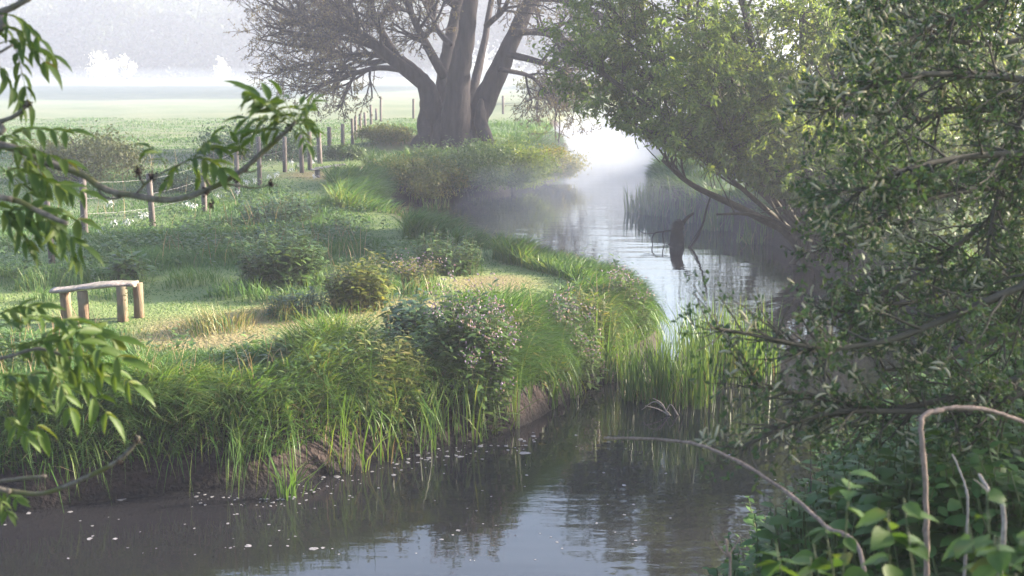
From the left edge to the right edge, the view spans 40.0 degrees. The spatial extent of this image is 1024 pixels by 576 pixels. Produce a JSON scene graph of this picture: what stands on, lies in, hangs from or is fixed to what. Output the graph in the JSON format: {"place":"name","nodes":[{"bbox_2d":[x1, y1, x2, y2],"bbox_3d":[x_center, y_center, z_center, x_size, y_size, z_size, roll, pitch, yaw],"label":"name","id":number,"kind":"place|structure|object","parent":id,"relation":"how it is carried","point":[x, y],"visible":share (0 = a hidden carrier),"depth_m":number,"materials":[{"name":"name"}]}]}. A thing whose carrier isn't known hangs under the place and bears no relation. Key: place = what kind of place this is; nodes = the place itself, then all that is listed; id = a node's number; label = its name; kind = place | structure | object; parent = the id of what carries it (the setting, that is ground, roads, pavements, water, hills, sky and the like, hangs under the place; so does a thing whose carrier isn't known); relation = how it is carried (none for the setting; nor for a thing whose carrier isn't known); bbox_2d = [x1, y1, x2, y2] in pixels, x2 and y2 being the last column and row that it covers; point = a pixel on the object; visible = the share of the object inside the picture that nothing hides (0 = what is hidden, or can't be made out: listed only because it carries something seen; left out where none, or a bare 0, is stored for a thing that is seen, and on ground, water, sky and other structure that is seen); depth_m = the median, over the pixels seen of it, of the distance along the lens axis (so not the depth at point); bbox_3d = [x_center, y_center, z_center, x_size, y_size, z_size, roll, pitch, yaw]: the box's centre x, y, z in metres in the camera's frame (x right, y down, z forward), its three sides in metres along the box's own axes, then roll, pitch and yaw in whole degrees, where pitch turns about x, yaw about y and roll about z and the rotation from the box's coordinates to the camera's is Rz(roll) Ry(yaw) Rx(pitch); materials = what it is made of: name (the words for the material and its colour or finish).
{"place":"outdoors","nodes":[
{"label":"outdoors","id":0,"kind":"place"},
{"bbox_2d":[0,127,958,575],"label":"river water","id":1,"kind":"structure","parent":0,"point":[650,517],"depth_m":12.04,"materials":[{"name":"black liquid"}]},
{"bbox_2d":[251,437,353,500],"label":"iris clump","id":2,"kind":"object","parent":1,"relation":"in","point":[293,481],"visible":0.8,"depth_m":11.80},
{"bbox_2d":[192,432,535,506],"bbox_3d":[-1.132,1.622,12.580,3.641,0.012,0.805,-7,12,-35],"label":"foam scum","id":3,"kind":"object","parent":1,"relation":"on","point":[337,476],"visible":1,"depth_m":12.64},
{"bbox_2d":[623,174,657,214],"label":"iris clump","id":4,"kind":"object","parent":1,"relation":"in","point":[633,206],"visible":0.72,"depth_m":31.79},
{"bbox_2d":[611,320,677,403],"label":"iris clump","id":5,"kind":"object","parent":1,"relation":"in","point":[631,387],"visible":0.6,"depth_m":15.05,"materials":[{"name":"plant"}]},
{"bbox_2d":[636,175,672,217],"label":"iris clump","id":6,"kind":"object","parent":1,"relation":"in","point":[657,210],"visible":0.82,"depth_m":31.25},
{"bbox_2d":[638,213,693,245],"bbox_3d":[2.923,-1.096,26.760,1.078,0.694,0.338,0,10,0],"label":"tree stump","id":7,"kind":"object","parent":1,"relation":"in","point":[676,235],"visible":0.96,"depth_m":26.69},
{"bbox_2d":[635,313,726,408],"bbox_3d":[1.778,0.747,14.969,0.995,1.167,1.253,-7,12,-34],"label":"iris clump","id":8,"kind":"object","parent":1,"relation":"in","point":[686,387],"visible":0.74,"depth_m":14.82,"materials":[{"name":"plant"}]},
{"bbox_2d":[668,292,731,357],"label":"iris clump","id":9,"kind":"object","parent":1,"relation":"in","point":[684,347],"visible":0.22,"depth_m":17.27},
{"bbox_2d":[676,291,767,386],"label":"iris clump","id":10,"kind":"object","parent":1,"relation":"in","point":[730,368],"visible":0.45,"depth_m":15.85,"materials":[{"name":"plant"}]},
{"bbox_2d":[721,296,784,379],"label":"iris clump","id":11,"kind":"object","parent":1,"relation":"in","point":[762,355],"visible":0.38,"depth_m":16.14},
{"bbox_2d":[736,213,773,244],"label":"iris clump","id":12,"kind":"object","parent":1,"relation":"in","point":[744,238],"visible":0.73,"depth_m":27.03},
{"bbox_2d":[0,49,1023,575],"bbox_3d":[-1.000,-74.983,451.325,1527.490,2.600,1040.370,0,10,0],"label":"ground","id":13,"kind":"structure","parent":0,"point":[150,97],"depth_m":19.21,"materials":[{"name":"plant"}]},
{"bbox_2d":[0,0,104,76],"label":"distant tree","id":14,"kind":"object","parent":13,"relation":"on","point":[40,17],"visible":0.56,"depth_m":136.48,"materials":[{"name":"grey plant"}]},
{"bbox_2d":[1,120,157,182],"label":"shrub","id":15,"kind":"object","parent":13,"relation":"on","point":[104,148],"visible":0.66,"depth_m":32.37,"materials":[{"name":"green plant"}]},
{"bbox_2d":[49,280,144,321],"bbox_3d":[-4.817,0.205,16.354,1.030,0.566,0.356,0,10,0],"label":"rustic bench","id":16,"kind":"object","parent":13,"relation":"on","point":[121,286],"visible":0.88,"depth_m":16.22,"materials":[{"name":"brown wood"}]},
{"bbox_2d":[84,50,125,79],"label":"blossom bush","id":17,"kind":"object","parent":13,"relation":"on","point":[105,69],"visible":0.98,"depth_m":128.02,"materials":[{"name":"white plant"}]},
{"bbox_2d":[46,0,178,74],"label":"distant tree","id":18,"kind":"object","parent":13,"relation":"on","point":[70,4],"visible":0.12,"depth_m":142.48,"materials":[{"name":"grey plant"}]},
{"bbox_2d":[46,0,191,77],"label":"distant tree","id":19,"kind":"object","parent":13,"relation":"on","point":[119,24],"visible":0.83,"depth_m":134.28,"materials":[{"name":"grey plant"}]},
{"bbox_2d":[96,246,156,281],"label":"dock plant","id":20,"kind":"object","parent":13,"relation":"on","point":[128,261],"visible":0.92,"depth_m":18.67,"materials":[{"name":"green plant"}]},
{"bbox_2d":[117,53,137,78],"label":"blossom bush","id":21,"kind":"object","parent":13,"relation":"on","point":[128,71],"visible":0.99,"depth_m":129.39,"materials":[{"name":"white plant"}]},
{"bbox_2d":[0,0,327,526],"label":"ash tree","id":22,"kind":"object","parent":13,"relation":"on","point":[53,225],"visible":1,"depth_m":3.97,"materials":[{"name":"green plant"}]},
{"bbox_2d":[136,157,221,192],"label":"shrub","id":23,"kind":"object","parent":13,"relation":"on","point":[181,178],"visible":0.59,"depth_m":29.99,"materials":[{"name":"green plant"}]},
{"bbox_2d":[135,0,268,77],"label":"distant tree","id":24,"kind":"object","parent":13,"relation":"on","point":[200,44],"visible":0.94,"depth_m":134.48,"materials":[{"name":"grey plant"}]},
{"bbox_2d":[44,96,381,263],"bbox_3d":[-5.510,-4.123,39.627,2.999,1.335,39.339,1,10,4],"label":"fence","id":25,"kind":"object","parent":13,"relation":"on","point":[84,212],"visible":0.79,"depth_m":31.58,"materials":[{"name":"brown wood"}]},
{"bbox_2d":[213,56,233,79],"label":"blossom bush","id":26,"kind":"object","parent":13,"relation":"on","point":[222,70],"visible":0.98,"depth_m":127.25,"materials":[{"name":"white plant"}]},
{"bbox_2d":[183,0,270,75],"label":"distant tree","id":27,"kind":"object","parent":13,"relation":"on","point":[234,10],"visible":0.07,"depth_m":144.18,"materials":[{"name":"grey plant"}]},
{"bbox_2d":[185,114,316,161],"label":"shrub","id":28,"kind":"object","parent":13,"relation":"on","point":[225,140],"visible":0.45,"depth_m":38.91,"materials":[{"name":"green plant"}]},
{"bbox_2d":[226,220,328,291],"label":"bush","id":29,"kind":"object","parent":13,"relation":"on","point":[299,260],"visible":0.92,"depth_m":18.06,"materials":[{"name":"green plant"}]},
{"bbox_2d":[238,185,323,223],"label":"bush","id":30,"kind":"object","parent":13,"relation":"on","point":[299,207],"visible":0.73,"depth_m":24.83,"materials":[{"name":"green plant"}]},
{"bbox_2d":[232,0,359,76],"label":"distant tree","id":31,"kind":"object","parent":13,"relation":"on","point":[273,45],"visible":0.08,"depth_m":135.98,"materials":[{"name":"grey plant"}]},
{"bbox_2d":[263,283,332,319],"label":"grass hummock plant","id":32,"kind":"object","parent":13,"relation":"on","point":[293,299],"depth_m":16.32,"materials":[{"name":"green plant"}]},
{"bbox_2d":[258,325,340,371],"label":"bank plant","id":33,"kind":"object","parent":13,"relation":"on","point":[283,354],"visible":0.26,"depth_m":13.50,"materials":[{"name":"green plant"}]},
{"bbox_2d":[91,136,547,356],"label":"dry grass","id":34,"kind":"structure","parent":13,"relation":"on","point":[239,320],"depth_m":15.80,"materials":[{"name":"plant"}]},
{"bbox_2d":[0,143,644,422],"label":"seed stalks","id":35,"kind":"object","parent":13,"relation":"on","point":[259,320],"visible":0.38,"depth_m":16.19,"materials":[{"name":"plant"}]},
{"bbox_2d":[0,135,648,422],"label":"herbs","id":36,"kind":"object","parent":13,"relation":"on","point":[419,343],"visible":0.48,"depth_m":18.93,"materials":[{"name":"green plant"}]},
{"bbox_2d":[0,204,672,474],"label":"dead stalks","id":37,"kind":"object","parent":13,"relation":"on","point":[337,378],"visible":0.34,"depth_m":12.54,"materials":[{"name":"plant"}]},
{"bbox_2d":[323,141,368,160],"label":"shrub","id":38,"kind":"object","parent":13,"relation":"on","point":[335,151],"visible":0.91,"depth_m":38.50,"materials":[{"name":"green plant"}]},
{"bbox_2d":[317,381,393,474],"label":"iris clump","id":39,"kind":"object","parent":13,"relation":"on","point":[346,431],"visible":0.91,"depth_m":12.55,"materials":[{"name":"plant"}]},
{"bbox_2d":[318,248,399,312],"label":"bush","id":40,"kind":"object","parent":13,"relation":"on","point":[357,288],"visible":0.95,"depth_m":16.49,"materials":[{"name":"green plant"}]},
{"bbox_2d":[331,329,430,450],"bbox_3d":[-1.207,0.923,13.258,0.923,1.086,0.971,0,10,0],"label":"bank plant","id":41,"kind":"object","parent":13,"relation":"on","point":[406,353],"visible":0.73,"depth_m":13.15,"materials":[{"name":"green plant"}]},
{"bbox_2d":[346,117,416,144],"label":"shrub","id":42,"kind":"object","parent":13,"relation":"on","point":[381,132],"visible":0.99,"depth_m":43.14,"materials":[{"name":"green plant"}]},
{"bbox_2d":[346,344,418,464],"bbox_3d":[-1.176,1.061,12.946,0.850,1.238,0.768,0,10,0],"label":"iris clump","id":43,"kind":"object","parent":13,"relation":"on","point":[374,429],"visible":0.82,"depth_m":12.85,"materials":[{"name":"plant"}]},
{"bbox_2d":[343,0,480,77],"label":"distant tree","id":44,"kind":"object","parent":13,"relation":"on","point":[425,65],"visible":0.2,"depth_m":135.29,"materials":[{"name":"grey plant"}]},
{"bbox_2d":[376,288,449,351],"bbox_3d":[-1.001,0.364,14.578,0.870,0.695,0.923,0,10,0],"label":"comfrey","id":45,"kind":"object","parent":13,"relation":"on","point":[408,312],"visible":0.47,"depth_m":14.47,"materials":[{"name":"green plant"}]},
{"bbox_2d":[383,248,446,291],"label":"nettle clump","id":46,"kind":"object","parent":13,"relation":"on","point":[412,272],"visible":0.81,"depth_m":18.02,"materials":[{"name":"green plant"}]},
{"bbox_2d":[389,378,453,453],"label":"iris clump","id":47,"kind":"object","parent":13,"relation":"on","point":[431,436],"visible":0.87,"depth_m":13.16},
{"bbox_2d":[372,149,471,200],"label":"shrub","id":48,"kind":"object","parent":13,"relation":"on","point":[428,183],"visible":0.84,"depth_m":33.70,"materials":[{"name":"green plant"}]},
{"bbox_2d":[223,0,643,154],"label":"old tree","id":49,"kind":"object","parent":13,"relation":"on","point":[457,102],"visible":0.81,"depth_m":41.94,"materials":[{"name":"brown plant"}]},
{"bbox_2d":[406,225,485,276],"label":"nettle clump","id":50,"kind":"object","parent":13,"relation":"on","point":[462,255],"visible":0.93,"depth_m":19.45,"materials":[{"name":"green plant"}]},
{"bbox_2d":[432,368,470,443],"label":"iris clump","id":51,"kind":"object","parent":13,"relation":"on","point":[453,422],"visible":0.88,"depth_m":13.36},
{"bbox_2d":[384,0,525,72],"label":"distant tree","id":52,"kind":"object","parent":13,"relation":"on","point":[481,11],"visible":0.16,"depth_m":147.17,"materials":[{"name":"grey plant"}]},
{"bbox_2d":[437,345,491,442],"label":"iris clump","id":53,"kind":"object","parent":13,"relation":"on","point":[478,416],"visible":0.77,"depth_m":13.46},
{"bbox_2d":[401,128,529,196],"bbox_3d":[-1.015,-3.095,35.017,3.131,1.752,3.520,-4,11,-23],"label":"shrub","id":54,"kind":"object","parent":13,"relation":"on","point":[470,159],"visible":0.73,"depth_m":34.63,"materials":[{"name":"green plant"}]},
{"bbox_2d":[417,264,528,434],"bbox_3d":[-0.376,0.585,13.836,1.112,1.736,1.109,0,10,0],"label":"comfrey","id":55,"kind":"object","parent":13,"relation":"on","point":[470,337],"visible":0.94,"depth_m":13.71,"materials":[{"name":"green plant"}]},
{"bbox_2d":[0,128,993,511],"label":"bank grass","id":56,"kind":"structure","parent":13,"relation":"on","point":[360,186],"depth_m":13.29,"materials":[{"name":"plant"}]},
{"bbox_2d":[460,131,569,191],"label":"shrub","id":57,"kind":"object","parent":13,"relation":"on","point":[531,162],"visible":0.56,"depth_m":35.86,"materials":[{"name":"green plant"}]},
{"bbox_2d":[475,0,560,72],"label":"distant tree","id":58,"kind":"object","parent":13,"relation":"on","point":[521,48],"visible":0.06,"depth_m":154.11,"materials":[{"name":"grey plant"}]},
{"bbox_2d":[494,324,551,429],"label":"iris clump","id":59,"kind":"object","parent":13,"relation":"on","point":[514,404],"visible":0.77,"depth_m":13.95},
{"bbox_2d":[494,306,571,399],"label":"bank plant","id":60,"kind":"object","parent":13,"relation":"on","point":[550,345],"visible":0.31,"depth_m":14.75,"materials":[{"name":"green plant"}]},
{"bbox_2d":[537,348,572,409],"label":"iris clump","id":61,"kind":"object","parent":13,"relation":"on","point":[553,395],"visible":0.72,"depth_m":14.69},
{"bbox_2d":[510,66,600,101],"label":"shrub","id":62,"kind":"object","parent":13,"relation":"on","point":[523,86],"visible":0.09,"depth_m":72.67,"materials":[{"name":"green plant"}]},
{"bbox_2d":[519,140,593,181],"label":"shrub","id":63,"kind":"object","parent":13,"relation":"on","point":[572,167],"visible":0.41,"depth_m":38.58,"materials":[{"name":"green plant"}]},
{"bbox_2d":[545,282,608,389],"bbox_3d":[0.702,0.528,15.550,0.726,1.228,0.782,-3,10,-17],"label":"comfrey","id":64,"kind":"object","parent":13,"relation":"on","point":[569,309],"visible":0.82,"depth_m":15.47,"materials":[{"name":"green plant"}]},
{"bbox_2d":[519,0,665,76],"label":"distant tree","id":65,"kind":"object","parent":13,"relation":"on","point":[536,41],"visible":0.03,"depth_m":136.88,"materials":[{"name":"grey plant"}]},
{"bbox_2d":[569,284,630,373],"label":"bank plant","id":66,"kind":"object","parent":13,"relation":"on","point":[594,311],"visible":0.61,"depth_m":16.14,"materials":[{"name":"green plant"}]},
{"bbox_2d":[592,299,653,383],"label":"iris clump","id":67,"kind":"object","parent":13,"relation":"on","point":[616,376],"visible":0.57,"depth_m":15.87,"materials":[{"name":"plant"}]},
{"bbox_2d":[604,263,654,335],"bbox_3d":[1.454,0.138,17.309,0.644,0.932,0.598,6,12,32],"label":"comfrey","id":68,"kind":"object","parent":13,"relation":"on","point":[626,282],"visible":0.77,"depth_m":17.27,"materials":[{"name":"green plant"}]},
{"bbox_2d":[670,186,699,223],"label":"iris clump","id":69,"kind":"object","parent":13,"relation":"on","point":[679,214],"visible":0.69,"depth_m":30.14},
{"bbox_2d":[700,187,733,231],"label":"iris clump","id":70,"kind":"object","parent":13,"relation":"on","point":[714,225],"visible":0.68,"depth_m":28.90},
{"bbox_2d":[651,0,790,61],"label":"distant tree","id":71,"kind":"object","parent":13,"relation":"on","point":[738,10],"visible":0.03,"depth_m":140.48,"materials":[{"name":"grey plant"}]},
{"bbox_2d":[604,437,865,571],"bbox_3d":[0.678,0.884,4.472,0.088,0.696,1.461,-5,11,-25],"label":"dry stick","id":72,"kind":"object","parent":13,"relation":"on","point":[805,507],"visible":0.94,"depth_m":4.32,"materials":[{"name":"wood"}]},
{"bbox_2d":[707,543,789,575],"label":"nettle clump","id":73,"kind":"object","parent":13,"relation":"on","point":[735,566],"visible":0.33,"depth_m":7.03,"materials":[{"name":"green plant"}]},
{"bbox_2d":[719,507,790,575],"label":"nettle clump","id":74,"kind":"object","parent":13,"relation":"on","point":[750,541],"visible":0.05,"depth_m":7.79,"materials":[{"name":"green plant"}]},
{"bbox_2d":[719,496,800,575],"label":"nettle clump","id":75,"kind":"object","parent":13,"relation":"on","point":[748,519],"visible":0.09,"depth_m":8.48,"materials":[{"name":"green plant"}]},
{"bbox_2d":[527,0,1019,265],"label":"willow tree","id":76,"kind":"object","parent":13,"relation":"on","point":[727,80],"visible":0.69,"depth_m":22.31,"materials":[{"name":"green plant"}]},
{"bbox_2d":[741,506,852,575],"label":"nettle clump","id":77,"kind":"object","parent":13,"relation":"on","point":[759,548],"visible":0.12,"depth_m":6.75,"materials":[{"name":"green plant"}]},
{"bbox_2d":[752,469,878,575],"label":"bramble","id":78,"kind":"object","parent":13,"relation":"on","point":[771,567],"visible":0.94,"depth_m":3.18,"materials":[{"name":"green plant"}]},
{"bbox_2d":[802,526,842,575],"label":"bramble","id":79,"kind":"object","parent":13,"relation":"on","point":[820,563],"visible":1,"depth_m":3.03,"materials":[{"name":"green plant"}]},
{"bbox_2d":[753,455,905,575],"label":"nettle clump","id":80,"kind":"object","parent":13,"relation":"on","point":[788,519],"visible":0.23,"depth_m":5.61,"materials":[{"name":"green plant"}]},
{"bbox_2d":[799,455,868,572],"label":"nettle clump","id":81,"kind":"object","parent":13,"relation":"on","point":[833,466],"visible":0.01,"depth_m":6.42,"materials":[{"name":"green plant"}]},
{"bbox_2d":[670,0,1023,496],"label":"catkin willow","id":82,"kind":"object","parent":13,"relation":"on","point":[866,91],"visible":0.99,"depth_m":5.18,"materials":[{"name":"green plant"}]},
{"bbox_2d":[799,426,896,545],"bbox_3d":[1.836,1.111,7.319,0.787,0.885,0.714,0,10,0],"label":"nettle clump","id":83,"kind":"object","parent":13,"relation":"on","point":[815,477],"visible":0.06,"depth_m":7.25,"materials":[{"name":"green plant"}]},
{"bbox_2d":[689,0,1023,163],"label":"tree foliage","id":84,"kind":"object","parent":13,"relation":"on","point":[768,37],"visible":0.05,"depth_m":36.54,"materials":[{"name":"green plant"}]},
{"bbox_2d":[796,424,962,575],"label":"nettle clump","id":85,"kind":"object","parent":13,"relation":"on","point":[832,519],"visible":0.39,"depth_m":5.38,"materials":[{"name":"green plant"}]},
{"bbox_2d":[848,373,917,463],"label":"nettle clump","id":86,"kind":"object","parent":13,"relation":"on","point":[914,425],"visible":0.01,"depth_m":7.52,"materials":[{"name":"green plant"}]},
{"bbox_2d":[820,414,948,491],"bbox_3d":[1.955,0.988,7.119,0.797,0.768,0.774,0,10,0],"label":"nettle clump","id":87,"kind":"object","parent":13,"relation":"on","point":[847,458],"depth_m":7.12,"materials":[{"name":"green plant"}]},
{"bbox_2d":[780,52,1019,194],"bbox_3d":[7.487,-3.335,27.289,5.581,3.831,5.644,0,10,0],"label":"tree foliage","id":88,"kind":"object","parent":13,"relation":"on","point":[910,164],"visible":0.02,"depth_m":26.39,"materials":[{"name":"green plant"}]},
{"bbox_2d":[855,498,988,575],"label":"bramble","id":89,"kind":"object","parent":13,"relation":"on","point":[882,537],"visible":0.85,"depth_m":2.84,"materials":[{"name":"green plant"}]},
{"bbox_2d":[834,182,1023,393],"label":"tree foliage","id":90,"kind":"object","parent":13,"relation":"on","point":[966,330],"visible":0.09,"depth_m":13.80,"materials":[{"name":"green plant"}]},
{"bbox_2d":[850,415,1023,575],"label":"nettle clump","id":91,"kind":"object","parent":13,"relation":"on","point":[870,499],"visible":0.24,"depth_m":5.21,"materials":[{"name":"green plant"}]},
{"bbox_2d":[869,11,1023,202],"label":"tree foliage","id":92,"kind":"object","parent":13,"relation":"on","point":[1016,72],"visible":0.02,"depth_m":27.54,"materials":[{"name":"green plant"}]},
{"bbox_2d":[882,391,1011,464],"bbox_3d":[2.135,0.886,6.810,0.758,0.691,0.759,4,11,21],"label":"nettle clump","id":93,"kind":"object","parent":13,"relation":"on","point":[926,438],"visible":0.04,"depth_m":6.76,"materials":[{"name":"green plant"}]},
{"bbox_2d":[884,434,1023,575],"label":"nettle clump","id":94,"kind":"object","parent":13,"relation":"on","point":[957,520],"visible":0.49,"depth_m":4.99,"materials":[{"name":"green plant"}]},
{"bbox_2d":[951,454,968,575],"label":"dry stick","id":95,"kind":"object","parent":13,"relation":"on","point":[967,517],"visible":0.92,"depth_m":4.61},
{"bbox_2d":[906,63,1023,236],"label":"tree foliage","id":96,"kind":"object","parent":13,"relation":"on","point":[966,148],"visible":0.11,"depth_m":22.74,"materials":[{"name":"green plant"}]},
{"bbox_2d":[911,305,1023,453],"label":"nettle clump","id":97,"kind":"object","parent":13,"relation":"on","point":[962,364],"visible":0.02,"depth_m":7.08,"materials":[{"name":"green plant"}]},
{"bbox_2d":[918,405,1023,575],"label":"dry stick","id":98,"kind":"object","parent":13,"relation":"on","point":[923,459],"visible":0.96,"depth_m":4.09,"materials":[{"name":"wood"}]},
{"bbox_2d":[931,441,1023,575],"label":"nettle clump","id":99,"kind":"object","parent":13,"relation":"on","point":[955,505],"visible":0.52,"depth_m":4.88,"materials":[{"name":"green plant"}]},
{"bbox_2d":[932,395,1022,486],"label":"nettle clump","id":100,"kind":"object","parent":13,"relation":"on","point":[1014,430],"visible":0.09,"depth_m":5.74,"materials":[{"name":"green plant"}]},
{"bbox_2d":[942,523,1022,575],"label":"bramble","id":101,"kind":"object","parent":13,"relation":"on","point":[999,559],"visible":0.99,"depth_m":2.59,"materials":[{"name":"green plant"}]},
{"bbox_2d":[973,474,1006,575],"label":"dry stick","id":102,"kind":"object","parent":13,"relation":"on","point":[1003,520],"visible":0.63,"depth_m":3.86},
{"bbox_2d":[958,272,1023,417],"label":"nettle clump","id":103,"kind":"object","parent":13,"relation":"on","point":[1020,361],"visible":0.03,"depth_m":6.95,"materials":[{"name":"green plant"}]},
{"bbox_2d":[963,398,1023,490],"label":"nettle clump","id":104,"kind":"object","parent":13,"relation":"on","point":[1012,438],"visible":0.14,"depth_m":5.63,"materials":[{"name":"green plant"}]},
{"bbox_2d":[968,488,1023,575],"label":"bramble","id":105,"kind":"object","parent":13,"relation":"on","point":[995,495],"visible":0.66,"depth_m":2.70,"materials":[{"name":"green plant"}]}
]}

